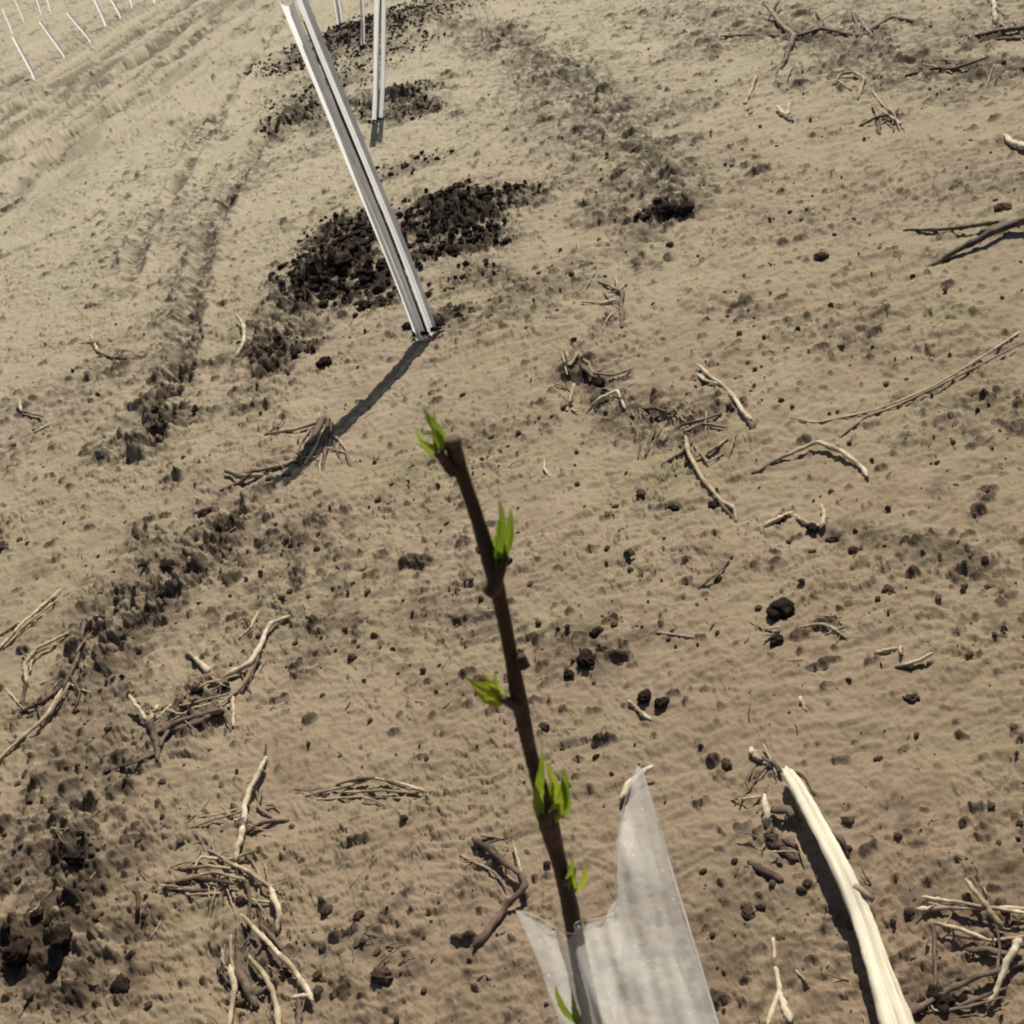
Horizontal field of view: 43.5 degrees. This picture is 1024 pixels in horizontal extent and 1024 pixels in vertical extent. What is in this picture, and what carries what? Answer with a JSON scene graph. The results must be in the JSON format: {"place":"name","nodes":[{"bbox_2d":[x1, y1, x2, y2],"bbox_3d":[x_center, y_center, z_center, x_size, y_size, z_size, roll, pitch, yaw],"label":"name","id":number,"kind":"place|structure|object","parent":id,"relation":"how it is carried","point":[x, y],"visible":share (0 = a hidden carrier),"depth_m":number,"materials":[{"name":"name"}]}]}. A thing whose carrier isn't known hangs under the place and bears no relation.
{"place":"outdoors","nodes":[
{"label":"outdoors","id":0,"kind":"place"},
{"bbox_2d":[0,0,1002,1016],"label":"dug soil","id":1,"kind":"structure","parent":0,"point":[486,195],"depth_m":4.76,"materials":[{"name":"soil"}]},
{"bbox_2d":[0,0,1023,1023],"bbox_3d":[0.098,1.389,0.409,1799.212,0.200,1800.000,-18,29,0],"label":"ground","id":2,"kind":"structure","parent":0,"point":[81,120],"depth_m":2.90,"materials":[{"name":"soil"}]},
{"bbox_2d":[0,540,8,550],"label":"soil clod","id":3,"kind":"object","parent":2,"relation":"on","point":[2,543],"visible":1,"depth_m":3.45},
{"bbox_2d":[2,9,12,33],"bbox_3d":[-7.618,-7.406,19.370,0.059,0.406,0.019,-18,29,0],"label":"tree guard","id":4,"kind":"object","parent":2,"relation":"on","point":[5,15],"visible":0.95,"depth_m":19.37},
{"bbox_2d":[2,938,31,966],"bbox_3d":[-0.797,0.707,2.064,0.047,0.031,0.049,-18,29,0],"label":"soil clod","id":5,"kind":"object","parent":2,"relation":"on","point":[16,952],"visible":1,"depth_m":2.05,"materials":[{"name":"soil"}]},
{"bbox_2d":[14,0,24,21],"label":"tree guard","id":6,"kind":"object","parent":2,"relation":"on","point":[19,9],"visible":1,"depth_m":20.86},
{"bbox_2d":[12,36,36,79],"bbox_3d":[-5.053,-4.697,13.290,0.061,0.487,0.021,-20,29,-4],"label":"tree guard","id":7,"kind":"object","parent":2,"relation":"on","point":[23,55],"visible":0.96,"depth_m":13.29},
{"bbox_2d":[0,588,61,648],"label":"twig","id":8,"kind":"object","parent":2,"relation":"on","point":[14,631],"visible":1,"depth_m":3.03,"materials":[{"name":"wood"}]},
{"bbox_2d":[16,397,50,432],"bbox_3d":[-1.612,-0.332,4.303,0.059,0.042,0.311,-29,31,-19],"label":"edge husk","id":9,"kind":"object","parent":2,"relation":"on","point":[18,404],"visible":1,"depth_m":4.31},
{"bbox_2d":[4,631,69,718],"bbox_3d":[-1.072,0.365,2.823,0.111,0.027,0.310,-13,30,9],"label":"arched straw","id":10,"kind":"object","parent":2,"relation":"on","point":[24,669],"visible":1,"depth_m":2.86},
{"bbox_2d":[0,618,92,760],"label":"sloping branch","id":11,"kind":"object","parent":2,"relation":"on","point":[62,689],"visible":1,"depth_m":2.71,"materials":[{"name":"wood"}]},
{"bbox_2d":[39,20,66,57],"bbox_3d":[-5.077,-5.218,14.194,0.140,0.478,0.022,-19,29,-1],"label":"tree guard","id":12,"kind":"object","parent":2,"relation":"on","point":[53,39],"visible":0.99,"depth_m":14.19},
{"bbox_2d":[48,923,72,950],"bbox_3d":[-0.726,0.679,2.053,0.039,0.027,0.050,-18,29,0],"label":"soil clod","id":13,"kind":"object","parent":2,"relation":"on","point":[58,937],"visible":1,"depth_m":2.05,"materials":[{"name":"soil"}]},
{"bbox_2d":[64,849,85,864],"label":"soil clod","id":14,"kind":"object","parent":2,"relation":"on","point":[76,857],"visible":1,"depth_m":2.24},
{"bbox_2d":[66,12,92,42],"bbox_3d":[-5.017,-5.617,14.887,0.164,0.417,0.022,-19,29,-1],"label":"tree guard","id":15,"kind":"object","parent":2,"relation":"on","point":[78,25],"visible":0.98,"depth_m":14.88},
{"bbox_2d":[94,0,106,25],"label":"tree guard","id":16,"kind":"object","parent":2,"relation":"on","point":[100,12],"visible":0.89,"depth_m":16.23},
{"bbox_2d":[79,334,133,359],"bbox_3d":[-1.491,-0.593,4.695,0.058,0.024,0.497,-32,32,-23],"label":"rootlet","id":17,"kind":"object","parent":2,"relation":"on","point":[95,346],"visible":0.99,"depth_m":4.65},
{"bbox_2d":[111,0,121,18],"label":"tree guard","id":18,"kind":"object","parent":2,"relation":"on","point":[116,8],"visible":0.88,"depth_m":16.58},
{"bbox_2d":[109,973,130,995],"bbox_3d":[-0.597,0.723,1.958,0.036,0.022,0.035,2,35,31],"label":"soil clod","id":19,"kind":"object","parent":2,"relation":"on","point":[120,983],"visible":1,"depth_m":1.95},
{"bbox_2d":[132,889,140,920],"bbox_3d":[-0.618,0.642,2.113,0.016,0.023,0.069,-22,29,-8],"label":"dead stub","id":20,"kind":"object","parent":2,"relation":"on","point":[135,892],"visible":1,"depth_m":2.10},
{"bbox_2d":[109,694,176,770],"bbox_3d":[-0.719,0.425,2.509,0.128,0.035,0.212,-13,30,10],"label":"upright fork","id":21,"kind":"object","parent":2,"relation":"on","point":[157,741],"visible":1,"depth_m":2.50,"materials":[{"name":"wood"}]},
{"bbox_2d":[185,652,210,672],"bbox_3d":[-0.658,0.313,2.678,0.019,0.020,0.137,-33,33,-25],"label":"twig","id":22,"kind":"object","parent":2,"relation":"on","point":[198,662],"visible":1,"depth_m":2.67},
{"bbox_2d":[197,507,211,516],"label":"soil clod","id":23,"kind":"object","parent":2,"relation":"on","point":[202,512],"visible":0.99,"depth_m":3.29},
{"bbox_2d":[157,611,290,734],"bbox_3d":[-0.597,0.320,2.622,0.202,0.040,0.404,-10,30,15],"label":"driftwood stalk","id":24,"kind":"object","parent":2,"relation":"on","point":[252,662],"visible":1,"depth_m":2.56,"materials":[{"name":"wood"}]},
{"bbox_2d":[160,837,296,959],"bbox_3d":[-0.441,0.610,2.057,0.149,0.037,0.364,-36,34,-29],"label":"pile","id":25,"kind":"object","parent":2,"relation":"on","point":[240,869],"visible":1,"depth_m":2.06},
{"bbox_2d":[184,742,288,862],"bbox_3d":[-0.457,0.506,2.249,0.211,0.033,0.222,-36,34,-29],"label":"straw","id":26,"kind":"object","parent":2,"relation":"on","point":[242,821],"visible":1,"depth_m":2.23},
{"bbox_2d":[207,934,266,1023],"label":"bundle","id":27,"kind":"object","parent":2,"relation":"on","point":[234,973],"visible":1,"depth_m":1.89,"materials":[{"name":"wood"}]},
{"bbox_2d":[234,314,245,357],"bbox_3d":[-0.939,-0.615,4.436,0.044,0.041,0.345,-18,29,0],"label":"hooked straw","id":28,"kind":"object","parent":2,"relation":"on","point":[243,328],"visible":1,"depth_m":4.40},
{"bbox_2d":[219,465,279,490],"bbox_3d":[-0.696,-0.107,3.411,0.177,0.027,0.102,-18,29,0],"label":"shaded stub","id":29,"kind":"object","parent":2,"relation":"on","point":[243,477],"visible":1,"depth_m":3.38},
{"bbox_2d":[244,949,292,1023],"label":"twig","id":30,"kind":"object","parent":2,"relation":"on","point":[275,1005],"visible":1,"depth_m":1.86,"materials":[{"name":"wood"}]},
{"bbox_2d":[240,913,314,1023],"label":"crooked pale stick","id":31,"kind":"object","parent":2,"relation":"on","point":[303,984],"visible":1,"depth_m":1.87,"materials":[{"name":"wood"}]},
{"bbox_2d":[263,412,351,478],"bbox_3d":[-0.558,-0.177,3.470,0.197,0.038,0.444,-23,29,-9],"label":"frayed stem","id":32,"kind":"object","parent":2,"relation":"on","point":[324,421],"visible":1,"depth_m":3.46,"materials":[{"name":"wood"}]},
{"bbox_2d":[315,356,331,367],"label":"soil clod","id":33,"kind":"object","parent":2,"relation":"on","point":[323,361],"visible":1,"depth_m":3.92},
{"bbox_2d":[319,904,332,915],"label":"soil clod","id":34,"kind":"object","parent":2,"relation":"on","point":[326,909],"visible":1,"depth_m":1.98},
{"bbox_2d":[334,0,345,25],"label":"tree guard","id":35,"kind":"object","parent":2,"relation":"on","point":[339,18],"visible":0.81,"depth_m":10.33,"materials":[{"name":"plastic"}]},
{"bbox_2d":[347,653,356,660],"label":"soil clod","id":36,"kind":"object","parent":2,"relation":"on","point":[352,656],"visible":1,"depth_m":2.56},
{"bbox_2d":[352,910,364,921],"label":"soil clod","id":37,"kind":"object","parent":2,"relation":"on","point":[358,915],"visible":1,"depth_m":1.94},
{"bbox_2d":[279,0,445,340],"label":"metal post","id":38,"kind":"object","parent":2,"relation":"on","point":[350,140],"visible":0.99,"depth_m":3.63,"materials":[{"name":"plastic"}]},
{"bbox_2d":[358,0,366,47],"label":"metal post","id":39,"kind":"object","parent":2,"relation":"on","point":[363,44],"visible":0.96,"depth_m":9.10,"materials":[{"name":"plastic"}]},
{"bbox_2d":[294,776,432,806],"bbox_3d":[-0.256,0.477,2.192,0.287,0.017,0.060,-6,31,20],"label":"bundle","id":40,"kind":"object","parent":2,"relation":"on","point":[361,780],"visible":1,"depth_m":2.19,"materials":[{"name":"wood"}]},
{"bbox_2d":[367,0,385,122],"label":"metal post","id":41,"kind":"object","parent":2,"relation":"on","point":[377,98],"visible":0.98,"depth_m":6.67,"materials":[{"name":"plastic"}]},
{"bbox_2d":[370,967,392,984],"bbox_3d":[-0.186,0.663,1.835,0.033,0.021,0.034,-18,29,0],"label":"soil clod","id":42,"kind":"object","parent":2,"relation":"on","point":[381,975],"visible":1,"depth_m":1.83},
{"bbox_2d":[459,835,527,948],"bbox_3d":[-0.027,0.550,1.916,0.100,0.029,0.212,-18,29,0],"label":"broken twig","id":43,"kind":"object","parent":2,"relation":"on","point":[496,919],"visible":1,"depth_m":1.91,"materials":[{"name":"wood"}]},
{"bbox_2d":[416,406,602,1023],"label":"sapling","id":44,"kind":"object","parent":2,"relation":"on","point":[552,803],"visible":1,"depth_m":0.68,"materials":[{"name":"brown plant"}]},
{"bbox_2d":[0,0,1022,1023],"bbox_3d":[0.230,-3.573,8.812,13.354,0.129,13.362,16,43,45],"label":"twig litter","id":45,"kind":"object","parent":2,"relation":"on","point":[474,621],"visible":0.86,"depth_m":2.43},
{"bbox_2d":[0,1,1023,1023],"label":"soil crumbs","id":46,"kind":"object","parent":2,"relation":"on","point":[654,982],"visible":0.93,"depth_m":2.46,"materials":[{"name":"soil"}]},
{"bbox_2d":[538,722,549,731],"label":"soil clod","id":47,"kind":"object","parent":2,"relation":"on","point":[544,726],"visible":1,"depth_m":2.18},
{"bbox_2d":[543,458,550,476],"bbox_3d":[0.078,-0.104,3.008,0.013,0.006,0.105,-17,29,1],"label":"curl","id":48,"kind":"object","parent":2,"relation":"on","point":[545,470],"visible":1,"depth_m":3.00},
{"bbox_2d":[563,669,573,678],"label":"soil clod","id":49,"kind":"object","parent":2,"relation":"on","point":[568,674],"visible":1,"depth_m":2.28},
{"bbox_2d":[576,648,594,667],"bbox_3d":[0.132,0.265,2.296,0.036,0.025,0.046,-18,29,0],"label":"soil clod","id":50,"kind":"object","parent":2,"relation":"on","point":[585,657],"visible":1,"depth_m":2.29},
{"bbox_2d":[553,341,633,413],"bbox_3d":[0.209,-0.355,3.355,0.218,0.044,0.472,-18,29,0],"label":"root tangle","id":51,"kind":"object","parent":2,"relation":"on","point":[590,372],"visible":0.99,"depth_m":3.33,"materials":[{"name":"wood"}]},
{"bbox_2d":[589,626,603,637],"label":"soil clod","id":52,"kind":"object","parent":2,"relation":"on","point":[596,632],"visible":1,"depth_m":2.37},
{"bbox_2d":[591,376,604,387],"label":"soil clod","id":53,"kind":"object","parent":2,"relation":"on","point":[597,381],"visible":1,"depth_m":3.32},
{"bbox_2d":[596,646,606,651],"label":"soil clod","id":54,"kind":"object","parent":2,"relation":"on","point":[599,649],"visible":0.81,"depth_m":2.32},
{"bbox_2d":[581,271,626,332],"bbox_3d":[0.270,-0.633,3.799,0.139,0.029,0.536,-11,30,12],"label":"thorny root","id":55,"kind":"object","parent":2,"relation":"on","point":[619,304],"visible":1,"depth_m":3.77,"materials":[{"name":"wood"}]},
{"bbox_2d":[516,767,718,1023],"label":"tree guard","id":56,"kind":"object","parent":2,"relation":"on","point":[668,859],"visible":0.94,"depth_m":0.76,"materials":[{"name":"plastic"}]},
{"bbox_2d":[623,548,634,556],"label":"soil clod","id":57,"kind":"object","parent":2,"relation":"on","point":[629,552],"visible":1,"depth_m":2.57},
{"bbox_2d":[619,765,654,800],"bbox_3d":[0.190,0.422,2.004,0.084,0.013,0.020,-36,34,-29],"label":"hollow stalk","id":58,"kind":"object","parent":2,"relation":"on","point":[637,777],"visible":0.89,"depth_m":2.00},
{"bbox_2d":[627,700,651,720],"bbox_3d":[0.214,0.332,2.150,0.008,0.011,0.066,-30,31,-20],"label":"white sliver","id":59,"kind":"object","parent":2,"relation":"on","point":[641,712],"visible":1,"depth_m":2.15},
{"bbox_2d":[635,489,645,497],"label":"soil clod","id":60,"kind":"object","parent":2,"relation":"on","point":[640,493],"visible":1,"depth_m":2.77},
{"bbox_2d":[636,688,651,703],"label":"soil clod","id":61,"kind":"object","parent":2,"relation":"on","point":[644,696],"visible":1,"depth_m":2.17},
{"bbox_2d":[654,697,669,709],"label":"soil clod","id":62,"kind":"object","parent":2,"relation":"on","point":[661,703],"visible":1,"depth_m":2.15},
{"bbox_2d":[649,202,676,217],"bbox_3d":[0.506,-1.003,4.275,0.101,0.054,0.075,-18,29,0],"label":"soil clod","id":63,"kind":"object","parent":2,"relation":"on","point":[666,209],"visible":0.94,"depth_m":4.25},
{"bbox_2d":[666,504,679,511],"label":"soil clod","id":64,"kind":"object","parent":2,"relation":"on","point":[673,508],"visible":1,"depth_m":2.69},
{"bbox_2d":[655,631,693,638],"bbox_3d":[0.291,0.220,2.291,0.088,0.009,0.009,4,36,34],"label":"brown sliver","id":65,"kind":"object","parent":2,"relation":"on","point":[679,635],"visible":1,"depth_m":2.29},
{"bbox_2d":[625,396,738,469],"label":"dark rootlets","id":66,"kind":"object","parent":2,"relation":"on","point":[682,450],"visible":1,"depth_m":2.96,"materials":[{"name":"wood"}]},
{"bbox_2d":[673,202,694,214],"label":"soil clod","id":67,"kind":"object","parent":2,"relation":"on","point":[685,208],"visible":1,"depth_m":4.22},
{"bbox_2d":[684,435,736,522],"bbox_3d":[0.442,-0.082,2.746,0.085,0.032,0.376,-18,29,0],"label":"curled straw","id":68,"kind":"object","parent":2,"relation":"on","point":[720,500],"visible":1,"depth_m":2.72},
{"bbox_2d":[697,559,729,588],"bbox_3d":[0.389,0.114,2.422,0.023,0.020,0.106,15,43,44],"label":"thin shadow twig","id":69,"kind":"object","parent":2,"relation":"on","point":[718,571],"visible":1,"depth_m":2.40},
{"bbox_2d":[708,500,718,507],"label":"soil clod","id":70,"kind":"object","parent":2,"relation":"on","point":[713,504],"visible":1,"depth_m":2.66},
{"bbox_2d":[696,363,755,428],"bbox_3d":[0.507,-0.279,3.044,0.035,0.030,0.431,-20,29,-3],"label":"knobbly straw","id":71,"kind":"object","parent":2,"relation":"on","point":[749,419],"visible":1,"depth_m":3.03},
{"bbox_2d":[721,757,731,769],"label":"soil clod","id":72,"kind":"object","parent":2,"relation":"on","point":[726,763],"visible":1,"depth_m":1.99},
{"bbox_2d":[741,906,754,919],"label":"soil clod","id":73,"kind":"object","parent":2,"relation":"on","point":[748,912],"visible":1,"depth_m":1.75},
{"bbox_2d":[743,75,756,104],"bbox_3d":[0.984,-1.741,5.286,0.025,0.033,0.334,-4,32,24],"label":"leaning straw","id":74,"kind":"object","parent":2,"relation":"on","point":[750,91],"visible":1,"depth_m":5.26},
{"bbox_2d":[731,744,781,805],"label":"crossed twigs","id":75,"kind":"object","parent":2,"relation":"on","point":[773,763],"visible":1,"depth_m":1.95,"materials":[{"name":"wood"}]},
{"bbox_2d":[748,746,764,761],"bbox_3d":[0.377,0.377,1.988,0.016,0.011,0.041,-23,29,-9],"label":"white seed chip","id":76,"kind":"object","parent":2,"relation":"on","point":[754,753],"visible":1,"depth_m":1.98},
{"bbox_2d":[746,859,783,883],"bbox_3d":[0.354,0.505,1.805,0.015,0.017,0.075,-32,32,-23],"label":"bark strip","id":77,"kind":"object","parent":2,"relation":"on","point":[766,872],"visible":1,"depth_m":1.80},
{"bbox_2d":[760,793,772,827],"bbox_3d":[0.374,0.443,1.882,0.015,0.030,0.055,-9,30,15],"label":"husk pair","id":78,"kind":"object","parent":2,"relation":"on","point":[766,810],"visible":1,"depth_m":1.87},
{"bbox_2d":[735,796,805,861],"bbox_3d":[0.379,0.465,1.844,0.105,0.032,0.127,-18,29,0],"label":"broken bark","id":79,"kind":"object","parent":2,"relation":"on","point":[775,843],"visible":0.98,"depth_m":1.85,"materials":[{"name":"wood"}]},
{"bbox_2d":[770,633,783,646],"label":"soil clod","id":80,"kind":"object","parent":2,"relation":"on","point":[776,639],"visible":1,"depth_m":2.21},
{"bbox_2d":[762,511,792,527],"bbox_3d":[0.525,0.013,2.520,0.075,0.016,0.018,-27,30,-16],"label":"split chip","id":81,"kind":"object","parent":2,"relation":"on","point":[770,522],"visible":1,"depth_m":2.51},
{"bbox_2d":[766,937,793,1023],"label":"forked straw","id":82,"kind":"object","parent":2,"relation":"on","point":[787,1013],"visible":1,"depth_m":1.62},
{"bbox_2d":[766,597,794,619],"bbox_3d":[0.475,0.172,2.272,0.055,0.034,0.051,-18,29,0],"label":"soil clod","id":83,"kind":"object","parent":2,"relation":"on","point":[781,608],"visible":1,"depth_m":2.26,"materials":[{"name":"soil"}]},
{"bbox_2d":[774,513,787,523],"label":"soil clod","id":84,"kind":"object","parent":2,"relation":"on","point":[784,518],"visible":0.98,"depth_m":2.52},
{"bbox_2d":[775,101,793,121],"bbox_3d":[1.041,-1.512,4.856,0.060,0.026,0.226,-12,30,10],"label":"forked husk","id":85,"kind":"object","parent":2,"relation":"on","point":[783,114],"visible":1,"depth_m":4.86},
{"bbox_2d":[750,612,848,642],"bbox_3d":[0.494,0.197,2.218,0.181,0.022,0.074,-3,32,25],"label":"stubby root","id":86,"kind":"object","parent":2,"relation":"on","point":[832,628],"visible":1,"depth_m":2.21,"materials":[{"name":"wood"}]},
{"bbox_2d":[795,969,809,987],"bbox_3d":[0.373,0.598,1.647,0.010,0.010,0.033,-18,29,0],"label":"short curl root","id":87,"kind":"object","parent":2,"relation":"on","point":[803,978],"visible":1,"depth_m":1.64,"materials":[{"name":"wood"}]},
{"bbox_2d":[798,696,806,711],"bbox_3d":[0.466,0.308,2.057,0.010,0.012,0.030,-18,29,0],"label":"speck of straw","id":88,"kind":"object","parent":2,"relation":"on","point":[803,703],"visible":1,"depth_m":2.05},
{"bbox_2d":[751,440,868,477],"bbox_3d":[0.639,-0.112,2.678,0.261,0.025,0.119,5,37,36],"label":"bent stalk","id":89,"kind":"object","parent":2,"relation":"on","point":[845,454],"visible":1,"depth_m":2.71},
{"bbox_2d":[794,504,826,528],"bbox_3d":[0.587,0.013,2.484,0.059,0.014,0.083,-18,29,0],"label":"looped chip","id":90,"kind":"object","parent":2,"relation":"on","point":[822,523],"visible":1,"depth_m":2.48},
{"bbox_2d":[805,522,818,531],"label":"soil clod","id":91,"kind":"object","parent":2,"relation":"on","point":[811,526],"visible":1,"depth_m":2.46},
{"bbox_2d":[813,251,828,260],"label":"soil clod","id":92,"kind":"object","parent":2,"relation":"on","point":[821,256],"visible":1,"depth_m":3.61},
{"bbox_2d":[720,0,932,81],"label":"branch","id":93,"kind":"object","parent":2,"relation":"on","point":[793,36],"visible":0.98,"depth_m":5.72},
{"bbox_2d":[829,533,841,541],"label":"soil clod","id":94,"kind":"object","parent":2,"relation":"on","point":[835,537],"visible":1,"depth_m":2.43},
{"bbox_2d":[782,766,914,1023],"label":"bleached log","id":95,"kind":"object","parent":2,"relation":"on","point":[891,1006],"visible":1,"depth_m":1.66,"materials":[{"name":"beige wood"}]},
{"bbox_2d":[832,71,865,99],"bbox_3d":[1.315,-1.636,4.911,0.110,0.029,0.385,-16,29,4],"label":"bent rootlet","id":96,"kind":"object","parent":2,"relation":"on","point":[837,80],"visible":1,"depth_m":4.98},
{"bbox_2d":[848,545,856,552],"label":"soil clod","id":97,"kind":"object","parent":2,"relation":"on","point":[853,549],"visible":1,"depth_m":2.37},
{"bbox_2d":[873,755,883,761],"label":"soil clod","id":98,"kind":"object","parent":2,"relation":"on","point":[878,758],"visible":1,"depth_m":1.92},
{"bbox_2d":[859,90,903,134],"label":"twigs","id":99,"kind":"object","parent":2,"relation":"on","point":[883,114],"visible":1,"depth_m":4.48,"materials":[{"name":"wood"}]},
{"bbox_2d":[882,584,893,593],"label":"soil clod","id":100,"kind":"object","parent":2,"relation":"on","point":[887,588],"visible":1,"depth_m":2.25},
{"bbox_2d":[873,645,903,654],"bbox_3d":[0.620,0.231,2.103,0.048,0.011,0.034,-18,29,0],"label":"white chip","id":101,"kind":"object","parent":2,"relation":"on","point":[890,650],"visible":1,"depth_m":2.11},
{"bbox_2d":[789,331,1023,437],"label":"long dry vine","id":102,"kind":"object","parent":2,"relation":"on","point":[919,394],"visible":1,"depth_m":2.80,"materials":[{"name":"wood"}]},
{"bbox_2d":[903,693,919,703],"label":"soil clod","id":103,"kind":"object","parent":2,"relation":"on","point":[912,698],"visible":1,"depth_m":2.00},
{"bbox_2d":[894,652,933,669],"bbox_3d":[0.650,0.244,2.067,0.066,0.016,0.018,-15,29,5],"label":"flaky chip","id":104,"kind":"object","parent":2,"relation":"on","point":[909,665],"visible":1,"depth_m":2.06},
{"bbox_2d":[925,984,955,1008],"bbox_3d":[0.522,0.591,1.563,0.029,0.019,0.037,-18,29,0],"label":"soil clod","id":105,"kind":"object","parent":2,"relation":"on","point":[934,990],"visible":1,"depth_m":1.56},
{"bbox_2d":[903,220,999,231],"bbox_3d":[1.190,-0.778,3.502,0.025,0.049,0.300,-36,34,-29],"label":"thin twig","id":106,"kind":"object","parent":2,"relation":"on","point":[980,224],"visible":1,"depth_m":3.46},
{"bbox_2d":[905,56,1023,84],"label":"dark root","id":107,"kind":"object","parent":2,"relation":"on","point":[935,67],"visible":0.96,"depth_m":4.72,"materials":[{"name":"wood"}]},
{"bbox_2d":[911,864,1023,1015],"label":"straw tangle","id":108,"kind":"object","parent":2,"relation":"on","point":[1000,973],"visible":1,"depth_m":1.60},
{"bbox_2d":[927,215,1023,266],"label":"curved branch","id":109,"kind":"object","parent":2,"relation":"on","point":[993,231],"visible":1,"depth_m":3.34,"materials":[{"name":"wood"}]},
{"bbox_2d":[954,0,1023,47],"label":"corner stub","id":110,"kind":"object","parent":2,"relation":"on","point":[995,17],"visible":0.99,"depth_m":5.02,"materials":[{"name":"wood"}]},
{"bbox_2d":[994,940,1011,956],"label":"soil clod","id":111,"kind":"object","parent":2,"relation":"on","point":[1006,945],"visible":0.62,"depth_m":1.60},
{"bbox_2d":[993,202,1012,211],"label":"soil clod","id":112,"kind":"object","parent":2,"relation":"on","point":[1000,206],"visible":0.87,"depth_m":3.50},
{"bbox_2d":[1003,134,1023,149],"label":"bleached chip","id":113,"kind":"object","parent":2,"relation":"on","point":[1009,140],"visible":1,"depth_m":3.90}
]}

